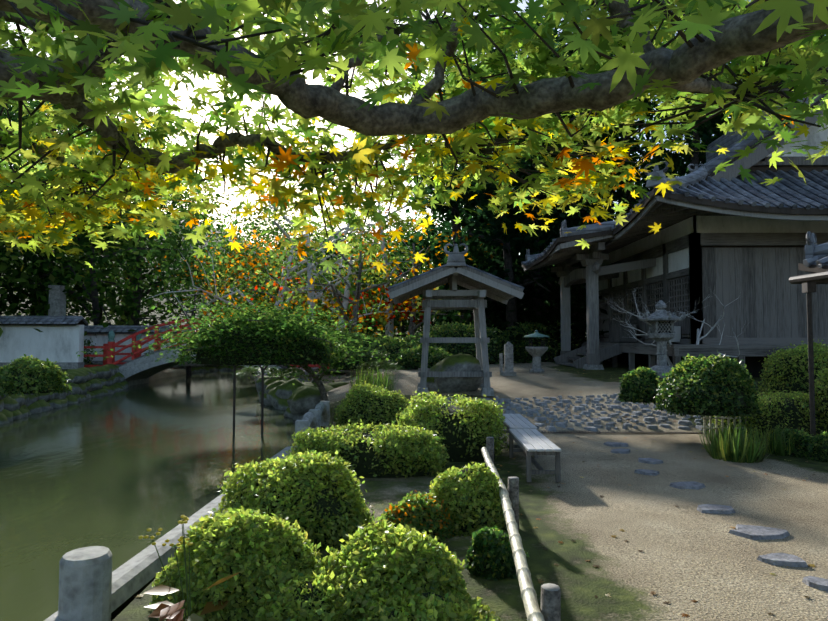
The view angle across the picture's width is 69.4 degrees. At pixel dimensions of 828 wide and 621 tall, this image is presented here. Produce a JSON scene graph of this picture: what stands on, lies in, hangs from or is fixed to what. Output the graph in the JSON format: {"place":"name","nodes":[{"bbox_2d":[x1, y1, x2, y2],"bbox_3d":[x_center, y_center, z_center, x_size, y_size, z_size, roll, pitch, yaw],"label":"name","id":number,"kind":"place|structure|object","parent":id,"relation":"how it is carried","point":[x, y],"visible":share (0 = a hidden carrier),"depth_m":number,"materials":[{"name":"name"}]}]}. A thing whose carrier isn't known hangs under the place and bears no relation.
{"place":"outdoors","nodes":[
{"label":"outdoors","id":0,"kind":"place"},
{"bbox_2d":[0,370,324,620],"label":"pond water","id":1,"kind":"structure","parent":0,"point":[118,473],"depth_m":8.06,"materials":[{"name":"green liquid"}]},
{"bbox_2d":[232,365,268,435],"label":"support posts","id":2,"kind":"object","parent":1,"relation":"in","point":[262,389],"visible":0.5,"depth_m":10.59,"materials":[{"name":"wood"}]},
{"bbox_2d":[0,0,750,278],"label":"sky","id":3,"kind":"structure","parent":0,"point":[182,91],"materials":[{"name":"white"}]},
{"bbox_2d":[0,220,827,620],"bbox_3d":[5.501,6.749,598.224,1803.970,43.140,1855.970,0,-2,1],"label":"ground","id":4,"kind":"structure","parent":0,"point":[686,556],"depth_m":5.02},
{"bbox_2d":[0,48,57,289],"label":"tree","id":5,"kind":"object","parent":4,"relation":"on","point":[10,108],"depth_m":32.77,"materials":[{"name":"green plant"}]},
{"bbox_2d":[3,22,63,264],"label":"tree","id":6,"kind":"object","parent":4,"relation":"on","point":[40,100],"depth_m":38.94,"materials":[{"name":"green plant"}]},
{"bbox_2d":[0,354,72,396],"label":"shrub","id":7,"kind":"object","parent":4,"relation":"on","point":[37,365],"depth_m":10.23,"materials":[{"name":"green plant"}]},
{"bbox_2d":[0,162,83,336],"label":"tree","id":8,"kind":"object","parent":4,"relation":"on","point":[4,266],"visible":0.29,"depth_m":19.75,"materials":[{"name":"green plant"}]},
{"bbox_2d":[0,316,88,368],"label":"garden wall","id":9,"kind":"structure","parent":4,"relation":"on","point":[59,340],"depth_m":19.60,"materials":[{"name":"white paint"}]},
{"bbox_2d":[0,314,95,364],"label":"thicket","id":10,"kind":"object","parent":4,"relation":"on","point":[86,351],"visible":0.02,"depth_m":22.01,"materials":[{"name":"green plant"}]},
{"bbox_2d":[48,285,65,315],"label":"stone gate posts","id":11,"kind":"object","parent":4,"relation":"on","point":[57,299],"visible":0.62,"depth_m":22.34,"materials":[{"name":"grey stone"}]},
{"bbox_2d":[0,364,128,423],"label":"pond bank","id":12,"kind":"structure","parent":4,"relation":"on","point":[95,381],"depth_m":16.02,"materials":[{"name":"grey stone"}]},
{"bbox_2d":[0,40,151,315],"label":"tree","id":13,"kind":"object","parent":4,"relation":"on","point":[48,163],"depth_m":38.31,"materials":[{"name":"green plant"}]},
{"bbox_2d":[0,99,152,316],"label":"tree","id":14,"kind":"object","parent":4,"relation":"on","point":[12,297],"depth_m":25.31,"materials":[{"name":"green plant"}]},
{"bbox_2d":[0,36,192,315],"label":"tree","id":15,"kind":"object","parent":4,"relation":"on","point":[76,240],"depth_m":31.21,"materials":[{"name":"green plant"}]},
{"bbox_2d":[0,167,233,343],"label":"tree","id":16,"kind":"object","parent":4,"relation":"on","point":[16,273],"depth_m":25.11,"materials":[{"name":"green plant"}]},
{"bbox_2d":[15,80,245,325],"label":"tree","id":17,"kind":"object","parent":4,"relation":"on","point":[168,139],"depth_m":48.41,"materials":[{"name":"plant"}]},
{"bbox_2d":[19,115,251,325],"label":"tree","id":18,"kind":"object","parent":4,"relation":"on","point":[218,228],"depth_m":40.29,"materials":[{"name":"plant"}]},
{"bbox_2d":[2,130,275,325],"bbox_3d":[-15.670,-3.898,32.774,15.845,12.947,13.181,0,-2,1],"label":"tree","id":19,"kind":"object","parent":4,"relation":"on","point":[199,217],"depth_m":32.39,"materials":[{"name":"green plant"}]},
{"bbox_2d":[84,325,203,365],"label":"garden wall","id":20,"kind":"structure","parent":4,"relation":"on","point":[100,337],"depth_m":23.48,"materials":[{"name":"paint"}]},
{"bbox_2d":[138,515,192,620],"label":"yellow flowering weed","id":21,"kind":"object","parent":4,"relation":"on","point":[184,520],"visible":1,"depth_m":2.89,"materials":[{"name":"plant"}]},
{"bbox_2d":[120,364,249,372],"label":"pond bank","id":22,"kind":"structure","parent":4,"relation":"on","point":[204,368],"depth_m":29.96,"materials":[{"name":"grey stone"}]},
{"bbox_2d":[81,253,269,376],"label":"tree","id":23,"kind":"object","parent":22,"relation":"on","point":[166,281],"depth_m":25.73,"materials":[{"name":"green plant"}]},
{"bbox_2d":[44,401,329,620],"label":"pond kerb","id":24,"kind":"structure","parent":4,"relation":"on","point":[93,586],"depth_m":3.23,"materials":[{"name":"stone"}]},
{"bbox_2d":[143,572,239,620],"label":"weed leaves","id":25,"kind":"object","parent":4,"relation":"on","point":[168,610],"visible":1,"depth_m":2.81,"materials":[{"name":"brown plant"}]},
{"bbox_2d":[84,318,329,385],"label":"arched bridge","id":26,"kind":"structure","parent":4,"relation":"on","point":[137,369],"depth_m":20.42,"materials":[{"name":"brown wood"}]},
{"bbox_2d":[149,506,323,620],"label":"shrub","id":27,"kind":"object","parent":4,"relation":"on","point":[240,530],"depth_m":3.20,"materials":[{"name":"green plant"}]},
{"bbox_2d":[76,275,415,400],"bbox_3d":[-2.973,0.711,11.245,5.996,2.615,4.889,0,-2,1],"label":"pond maple","id":28,"kind":"object","parent":4,"relation":"on","point":[297,314],"depth_m":10.70,"materials":[{"name":"green plant"}]},
{"bbox_2d":[164,210,337,324],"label":"tree","id":29,"kind":"object","parent":4,"relation":"on","point":[251,246],"depth_m":48.22,"materials":[{"name":"plant"}]},
{"bbox_2d":[183,192,319,313],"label":"tree","id":30,"kind":"object","parent":4,"relation":"on","point":[257,223],"depth_m":60.53,"materials":[{"name":"green plant"}]},
{"bbox_2d":[126,208,392,377],"bbox_3d":[-5.991,-0.842,25.715,10.521,9.226,10.432,0,-2,1],"label":"tree","id":31,"kind":"object","parent":4,"relation":"on","point":[290,258],"depth_m":24.79,"materials":[{"name":"green plant"}]},
{"bbox_2d":[174,225,359,325],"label":"tree","id":32,"kind":"object","parent":4,"relation":"on","point":[252,259],"depth_m":38.53,"materials":[{"name":"orange plant"}]},
{"bbox_2d":[256,367,321,419],"bbox_3d":[-3.438,2.247,16.222,1.719,1.063,8.324,1,-3,-13],"label":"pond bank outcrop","id":33,"kind":"object","parent":4,"relation":"on","point":[302,398],"visible":0.73,"depth_m":12.98,"materials":[{"name":"grey stone"}]},
{"bbox_2d":[259,381,347,409],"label":"outcrop rocks","id":34,"kind":"object","parent":33,"relation":"on","point":[271,398],"visible":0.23,"depth_m":14.84,"materials":[{"name":"grey stone"}]},
{"bbox_2d":[208,448,374,551],"bbox_3d":[-0.909,1.404,4.601,1.347,0.687,1.237,0,-2,1],"label":"shrub","id":35,"kind":"object","parent":4,"relation":"on","point":[277,471],"depth_m":4.37,"materials":[{"name":"green plant"}]},
{"bbox_2d":[178,149,412,324],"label":"tree","id":36,"kind":"object","parent":4,"relation":"on","point":[309,265],"depth_m":24.00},
{"bbox_2d":[247,571,359,620],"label":"shrub","id":37,"kind":"object","parent":4,"relation":"on","point":[284,597],"depth_m":3.02,"materials":[{"name":"green plant"}]},
{"bbox_2d":[218,220,396,332],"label":"tree","id":38,"kind":"object","parent":4,"relation":"on","point":[272,294],"depth_m":34.06,"materials":[{"name":"plant"}]},
{"bbox_2d":[215,256,406,334],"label":"tree","id":39,"kind":"object","parent":4,"relation":"on","point":[325,306],"depth_m":26.74,"materials":[{"name":"plant"}]},
{"bbox_2d":[232,324,401,382],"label":"pine","id":40,"kind":"object","parent":4,"relation":"on","point":[241,373],"depth_m":15.25,"materials":[{"name":"green plant"}]},
{"bbox_2d":[242,207,405,334],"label":"tree","id":41,"kind":"object","parent":4,"relation":"on","point":[318,236],"depth_m":56.41,"materials":[{"name":"green plant"}]},
{"bbox_2d":[233,224,434,329],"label":"tree","id":42,"kind":"object","parent":4,"relation":"on","point":[345,302],"depth_m":24.85,"materials":[{"name":"plant"}]},
{"bbox_2d":[232,198,472,376],"bbox_3d":[-2.226,-0.795,20.636,8.436,6.226,7.033,0,-2,1],"label":"tree","id":43,"kind":"object","parent":4,"relation":"on","point":[305,297],"depth_m":20.39,"materials":[{"name":"plant"}]},
{"bbox_2d":[274,224,433,337],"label":"tree","id":44,"kind":"object","parent":4,"relation":"on","point":[384,275],"depth_m":28.57,"materials":[{"name":"green plant"}]},
{"bbox_2d":[276,226,432,336],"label":"tree","id":45,"kind":"object","parent":4,"relation":"on","point":[363,275],"depth_m":44.61,"materials":[{"name":"green plant"}]},
{"bbox_2d":[328,330,396,373],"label":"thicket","id":46,"kind":"object","parent":4,"relation":"on","point":[373,334],"depth_m":24.05,"materials":[{"name":"green plant"}]},
{"bbox_2d":[274,217,456,338],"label":"tree","id":47,"kind":"object","parent":4,"relation":"on","point":[396,317],"depth_m":36.77,"materials":[{"name":"green plant"}]},
{"bbox_2d":[285,419,452,477],"bbox_3d":[-0.533,1.543,6.738,1.939,0.551,0.986,0,-2,1],"label":"shrub","id":48,"kind":"object","parent":4,"relation":"on","point":[308,438],"depth_m":6.43,"materials":[{"name":"green plant"}]},
{"bbox_2d":[333,380,410,430],"bbox_3d":[-0.668,1.571,9.953,1.427,0.791,1.340,0,-2,1],"label":"shrub","id":49,"kind":"object","parent":4,"relation":"on","point":[364,390],"depth_m":9.63,"materials":[{"name":"green plant"}]},
{"bbox_2d":[345,366,400,390],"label":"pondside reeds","id":50,"kind":"object","parent":4,"relation":"on","point":[380,381],"visible":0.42,"depth_m":11.97,"materials":[{"name":"green plant"}]},
{"bbox_2d":[315,152,433,336],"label":"tree","id":51,"kind":"object","parent":4,"relation":"on","point":[390,327],"depth_m":27.31,"materials":[{"name":"plant"}]},
{"bbox_2d":[328,334,421,370],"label":"thicket","id":52,"kind":"object","parent":4,"relation":"on","point":[400,343],"depth_m":18.39,"materials":[{"name":"green plant"}]},
{"bbox_2d":[311,516,467,620],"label":"shrub","id":53,"kind":"object","parent":4,"relation":"on","point":[401,544],"depth_m":3.16,"materials":[{"name":"green plant"}]},
{"bbox_2d":[337,212,442,333],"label":"tree","id":54,"kind":"object","parent":4,"relation":"on","point":[397,240],"depth_m":60.61,"materials":[{"name":"green plant"}]},
{"bbox_2d":[336,231,449,338],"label":"tree","id":55,"kind":"object","parent":4,"relation":"on","point":[366,267],"depth_m":30.20,"materials":[{"name":"green plant"}]},
{"bbox_2d":[318,205,502,339],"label":"tree","id":56,"kind":"object","parent":4,"relation":"on","point":[377,255],"depth_m":23.65,"materials":[{"name":"green plant"}]},
{"bbox_2d":[0,0,827,274],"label":"maple","id":57,"kind":"object","parent":4,"relation":"on","point":[374,19],"depth_m":2.31,"materials":[{"name":"plant"}]},
{"bbox_2d":[364,213,465,332],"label":"tree","id":58,"kind":"object","parent":4,"relation":"on","point":[423,238],"depth_m":48.90,"materials":[{"name":"green plant"}]},
{"bbox_2d":[380,490,455,541],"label":"shrub","id":59,"kind":"object","parent":4,"relation":"on","point":[419,501],"depth_m":4.49,"materials":[{"name":"green plant"}]},
{"bbox_2d":[391,345,451,369],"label":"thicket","id":60,"kind":"object","parent":4,"relation":"on","point":[434,352],"depth_m":16.87,"materials":[{"name":"green plant"}]},
{"bbox_2d":[357,581,499,620],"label":"shrub","id":61,"kind":"object","parent":4,"relation":"on","point":[459,606],"depth_m":2.92,"materials":[{"name":"green plant"}]},
{"bbox_2d":[392,388,509,461],"bbox_3d":[0.466,1.431,7.622,1.469,0.832,1.215,0,-2,1],"label":"shrub","id":62,"kind":"object","parent":4,"relation":"on","point":[489,411],"depth_m":7.20,"materials":[{"name":"green plant"}]},
{"bbox_2d":[426,353,482,392],"bbox_3d":[0.813,1.401,12.885,1.326,0.963,1.025,0,-2,1],"label":"boulder","id":63,"kind":"object","parent":4,"relation":"on","point":[459,362],"visible":0.71,"depth_m":12.52,"materials":[{"name":"grey stone"}]},
{"bbox_2d":[387,243,523,395],"bbox_3d":[0.848,0.237,12.892,2.744,3.058,2.234,0,-2,1],"label":"wooden shelter","id":64,"kind":"object","parent":4,"relation":"on","point":[456,270],"visible":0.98,"depth_m":12.29,"materials":[{"name":"grey wood"}]},
{"bbox_2d":[393,96,519,323],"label":"tree","id":65,"kind":"object","parent":4,"relation":"on","point":[443,237],"depth_m":33.28,"materials":[{"name":"green plant"}]},
{"bbox_2d":[377,53,542,330],"bbox_3d":[1.869,-4.718,26.261,6.960,13.810,7.082,0,-2,1],"label":"tree","id":66,"kind":"object","parent":4,"relation":"on","point":[441,209],"depth_m":25.64,"materials":[{"name":"plant"}]},
{"bbox_2d":[428,462,506,536],"bbox_3d":[0.428,1.488,4.771,0.751,0.539,0.656,0,-2,1],"label":"shrub","id":67,"kind":"object","parent":4,"relation":"on","point":[460,487],"depth_m":4.59,"materials":[{"name":"green plant"}]},
{"bbox_2d":[402,321,532,364],"bbox_3d":[1.718,1.149,20.930,4.928,1.537,3.386,0,-2,1],"label":"thicket","id":68,"kind":"object","parent":4,"relation":"on","point":[437,329],"depth_m":20.12,"materials":[{"name":"green plant"}]},
{"bbox_2d":[136,368,827,616],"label":"fallen leaves","id":69,"kind":"object","parent":4,"relation":"on","point":[608,594],"visible":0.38,"depth_m":4.49,"materials":[{"name":"brown plant"}]},
{"bbox_2d":[434,65,546,312],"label":"tree","id":70,"kind":"object","parent":4,"relation":"on","point":[482,210],"depth_m":41.03,"materials":[{"name":"green plant"}]},
{"bbox_2d":[464,525,529,580],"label":"shrub","id":71,"kind":"object","parent":4,"relation":"on","point":[495,544],"depth_m":3.74,"materials":[{"name":"green plant"}]},
{"bbox_2d":[434,12,580,328],"bbox_3d":[3.859,-5.785,27.088,8.018,16.006,8.460,0,-2,1],"label":"tree","id":72,"kind":"object","parent":4,"relation":"on","point":[497,312],"depth_m":25.26,"materials":[{"name":"green plant"}]},
{"bbox_2d":[499,341,515,375],"bbox_3d":[2.372,1.220,15.225,0.417,0.870,0.340,0,-2,1],"label":"stone marker","id":73,"kind":"object","parent":4,"relation":"on","point":[508,361],"visible":1,"depth_m":15.12,"materials":[{"name":"grey stone"}]},
{"bbox_2d":[422,117,599,355],"bbox_3d":[3.670,-3.334,22.841,6.326,10.720,5.982,1,-3,-30],"label":"tree","id":74,"kind":"object","parent":4,"relation":"on","point":[481,198],"depth_m":22.27,"materials":[{"name":"green plant"}]},
{"bbox_2d":[448,0,575,322],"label":"tree","id":75,"kind":"object","parent":4,"relation":"on","point":[537,23],"depth_m":30.95,"materials":[{"name":"green plant"}]},
{"bbox_2d":[499,414,536,447],"bbox_3d":[1.387,1.674,8.177,0.345,0.350,1.340,0,-2,1],"label":"bench","id":76,"kind":"object","parent":4,"relation":"on","point":[515,421],"visible":0.4,"depth_m":7.95,"materials":[{"name":"grey wood"}]},
{"bbox_2d":[481,437,560,620],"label":"bamboo rail","id":77,"kind":"object","parent":4,"relation":"on","point":[550,610],"visible":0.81,"depth_m":3.21,"materials":[{"name":"beige plant"}]},
{"bbox_2d":[509,429,560,481],"bbox_3d":[1.344,1.623,6.779,0.345,0.350,1.340,0,-2,1],"label":"bench","id":78,"kind":"object","parent":4,"relation":"on","point":[534,442],"visible":0.94,"depth_m":6.36,"materials":[{"name":"grey wood"}]},
{"bbox_2d":[524,330,548,372],"bbox_3d":[3.266,1.077,15.923,0.690,1.130,0.673,0,-2,1],"label":"stone lantern","id":79,"kind":"object","parent":4,"relation":"on","point":[536,352],"visible":1,"depth_m":15.78,"materials":[{"name":"grey stone"}]},
{"bbox_2d":[475,42,610,339],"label":"tree","id":80,"kind":"object","parent":4,"relation":"on","point":[554,232],"depth_m":23.67,"materials":[{"name":"green plant"}]},
{"bbox_2d":[502,320,586,361],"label":"thicket","id":81,"kind":"object","parent":4,"relation":"on","point":[527,326],"depth_m":21.39,"materials":[{"name":"green plant"}]},
{"bbox_2d":[490,23,618,331],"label":"tree","id":82,"kind":"object","parent":4,"relation":"on","point":[565,168],"depth_m":35.24,"materials":[{"name":"plant"}]},
{"bbox_2d":[431,393,714,431],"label":"cobblestone paving","id":83,"kind":"structure","parent":4,"relation":"on","point":[685,421],"depth_m":10.44,"materials":[{"name":"stone"}]},
{"bbox_2d":[517,28,639,330],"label":"tree","id":84,"kind":"object","parent":4,"relation":"on","point":[586,143],"depth_m":27.11,"materials":[{"name":"green plant"}]},
{"bbox_2d":[519,110,664,297],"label":"tree","id":85,"kind":"object","parent":4,"relation":"on","point":[636,159],"depth_m":41.10,"materials":[{"name":"green plant"}]},
{"bbox_2d":[544,15,686,332],"bbox_3d":[9.832,-6.082,27.916,8.848,16.647,10.117,0,-2,1],"label":"tree","id":86,"kind":"object","parent":4,"relation":"on","point":[620,195],"depth_m":26.73,"materials":[{"name":"plant"}]},
{"bbox_2d":[564,14,671,302],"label":"tree","id":87,"kind":"object","parent":4,"relation":"on","point":[642,149],"depth_m":32.92,"materials":[{"name":"green plant"}]},
{"bbox_2d":[539,431,708,433],"bbox_3d":[3.183,1.915,9.331,2.806,0.050,0.190,0,-2,1],"label":"kerb","id":88,"kind":"object","parent":4,"relation":"on","point":[620,432],"visible":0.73,"depth_m":9.25,"materials":[{"name":"stone"}]},
{"bbox_2d":[617,366,662,404],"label":"shrub","id":89,"kind":"object","parent":4,"relation":"on","point":[638,374],"depth_m":9.33,"materials":[{"name":"green plant"}]},
{"bbox_2d":[563,93,728,220],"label":"tree","id":90,"kind":"object","parent":4,"relation":"on","point":[677,139],"depth_m":38.96,"materials":[{"name":"green plant"}]},
{"bbox_2d":[637,300,685,377],"bbox_3d":[5.574,0.630,13.469,0.901,1.730,1.041,0,-2,1],"label":"stone lantern","id":91,"kind":"object","parent":4,"relation":"on","point":[661,327],"visible":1,"depth_m":13.31,"materials":[{"name":"grey stone"}]},
{"bbox_2d":[600,288,744,366],"bbox_3d":[5.979,0.491,14.145,3.032,2.314,2.836,-1,-3,16],"label":"bare shrub","id":92,"kind":"object","parent":4,"relation":"on","point":[670,343],"visible":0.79,"depth_m":13.93,"materials":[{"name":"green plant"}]},
{"bbox_2d":[521,79,827,377],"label":"temple hall","id":93,"kind":"structure","parent":4,"relation":"on","point":[701,244],"depth_m":14.61,"materials":[{"name":"wood"}]},
{"bbox_2d":[644,0,749,209],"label":"tree","id":94,"kind":"object","parent":4,"relation":"on","point":[679,157],"depth_m":30.57,"materials":[{"name":"green plant"}]},
{"bbox_2d":[632,3,770,192],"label":"tree","id":95,"kind":"object","parent":4,"relation":"on","point":[702,132],"depth_m":26.82,"materials":[{"name":"green plant"}]},
{"bbox_2d":[651,350,765,419],"bbox_3d":[4.147,1.028,8.502,1.482,0.914,1.346,0,-2,1],"label":"shrub","id":96,"kind":"object","parent":4,"relation":"on","point":[710,364],"depth_m":8.13,"materials":[{"name":"green plant"}]},
{"bbox_2d":[604,442,827,590],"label":"stepping stones","id":97,"kind":"object","parent":4,"relation":"on","point":[752,532],"visible":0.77,"depth_m":4.57,"materials":[{"name":"grey stone"}]},
{"bbox_2d":[701,416,748,435],"bbox_3d":[4.857,1.720,9.075,1.056,0.410,0.054,0,-2,-6],"label":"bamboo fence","id":98,"kind":"object","parent":4,"relation":"on","point":[716,418],"visible":0.23,"depth_m":9.04,"materials":[{"name":"beige wood"}]},
{"bbox_2d":[698,420,778,462],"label":"strap leaf clump","id":99,"kind":"object","parent":4,"relation":"on","point":[739,446],"visible":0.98,"depth_m":7.29,"materials":[{"name":"green plant"}]},
{"bbox_2d":[707,389,827,436],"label":"shrub","id":100,"kind":"object","parent":4,"relation":"on","point":[797,395],"depth_m":9.01,"materials":[{"name":"green plant"}]},
{"bbox_2d":[712,35,823,134],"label":"tree","id":101,"kind":"object","parent":4,"relation":"on","point":[773,83],"depth_m":25.84,"materials":[{"name":"green plant"}]},
{"bbox_2d":[755,424,807,455],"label":"strap leaf clump","id":102,"kind":"object","parent":4,"relation":"on","point":[779,448],"visible":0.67,"depth_m":7.63,"materials":[{"name":"green plant"}]},
{"bbox_2d":[763,427,813,457],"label":"shrub","id":103,"kind":"object","parent":4,"relation":"on","point":[803,434],"depth_m":7.62,"materials":[{"name":"green plant"}]},
{"bbox_2d":[756,339,827,397],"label":"shrub","id":104,"kind":"object","parent":4,"relation":"on","point":[784,354],"depth_m":10.39,"materials":[{"name":"green plant"}]},
{"bbox_2d":[789,231,827,435],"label":"gate","id":105,"kind":"structure","parent":4,"relation":"on","point":[815,262],"depth_m":8.26,"materials":[{"name":"wood"}]},
{"bbox_2d":[805,431,827,461],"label":"shrub","id":106,"kind":"object","parent":4,"relation":"on","point":[823,436],"depth_m":7.35,"materials":[{"name":"green plant"}]},
{"bbox_2d":[808,364,827,415],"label":"shrub","id":107,"kind":"object","parent":4,"relation":"on","point":[818,383],"depth_m":9.00,"materials":[{"name":"green plant"}]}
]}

